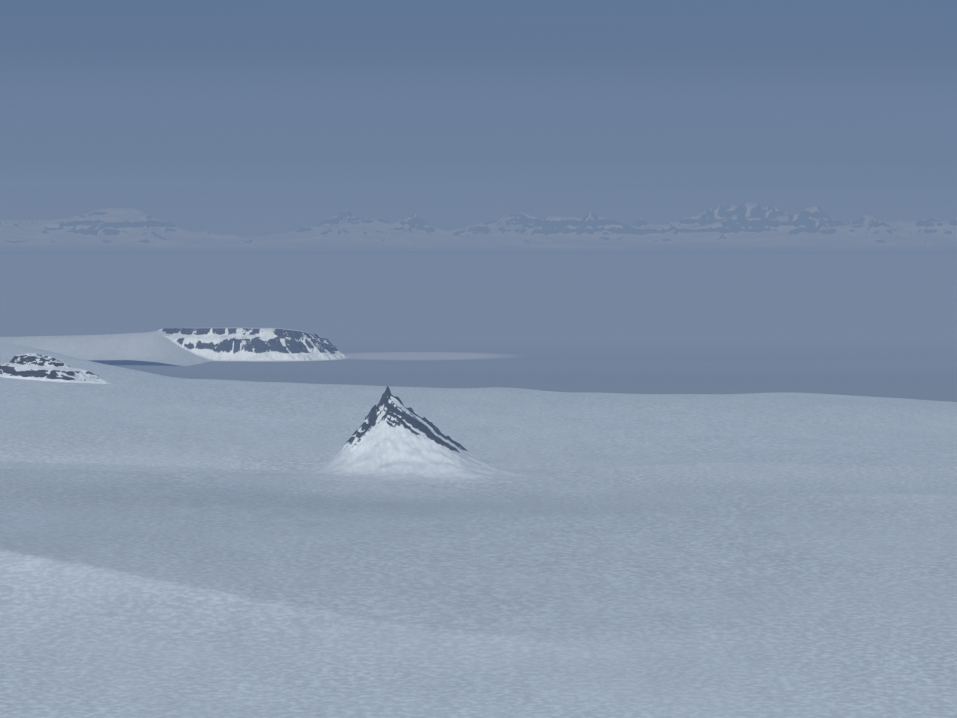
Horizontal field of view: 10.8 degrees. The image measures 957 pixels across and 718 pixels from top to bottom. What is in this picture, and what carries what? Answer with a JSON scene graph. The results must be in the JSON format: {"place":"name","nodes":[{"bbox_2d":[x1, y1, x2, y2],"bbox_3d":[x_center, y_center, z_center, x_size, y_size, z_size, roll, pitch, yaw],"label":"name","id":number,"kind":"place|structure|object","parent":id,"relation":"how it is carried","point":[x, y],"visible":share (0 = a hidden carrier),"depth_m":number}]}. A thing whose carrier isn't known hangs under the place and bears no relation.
{"place":"outdoors","nodes":[
{"label":"outdoors","id":0,"kind":"place"},
{"bbox_2d":[0,353,113,383],"bbox_3d":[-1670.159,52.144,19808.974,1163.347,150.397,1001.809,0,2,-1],"label":"rocky outcrop","id":1,"kind":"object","parent":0,"point":[32,366],"visible":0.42,"depth_m":19686.68},
{"bbox_2d":[0,187,956,401],"bbox_3d":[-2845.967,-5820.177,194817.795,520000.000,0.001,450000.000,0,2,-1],"label":"sea","id":2,"kind":"structure","parent":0,"point":[873,324],"depth_m":58758.21},
{"bbox_2d":[0,327,349,365],"bbox_3d":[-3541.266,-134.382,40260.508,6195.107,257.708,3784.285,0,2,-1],"label":"headland","id":3,"kind":"structure","parent":2,"relation":"on","point":[184,346],"depth_m":39632.56},
{"bbox_2d":[0,342,956,717],"bbox_3d":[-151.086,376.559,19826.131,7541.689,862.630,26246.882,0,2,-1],"label":"ice cap","id":4,"kind":"object","parent":2,"relation":"on","point":[168,548],"visible":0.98,"depth_m":11296.64},
{"bbox_2d":[255,386,556,482],"bbox_3d":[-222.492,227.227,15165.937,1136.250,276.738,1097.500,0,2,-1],"label":"nunatak","id":5,"kind":"structure","parent":4,"relation":"on","point":[392,438],"depth_m":15004.82},
{"bbox_2d":[0,202,956,253],"bbox_3d":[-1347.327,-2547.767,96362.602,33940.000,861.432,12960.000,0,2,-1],"label":"distant range","id":6,"kind":"structure","parent":0,"point":[750,228],"depth_m":93339.82},
{"bbox_2d":[0,0,956,187],"label":"sky","id":7,"kind":"structure","parent":0,"point":[94,93]}
]}

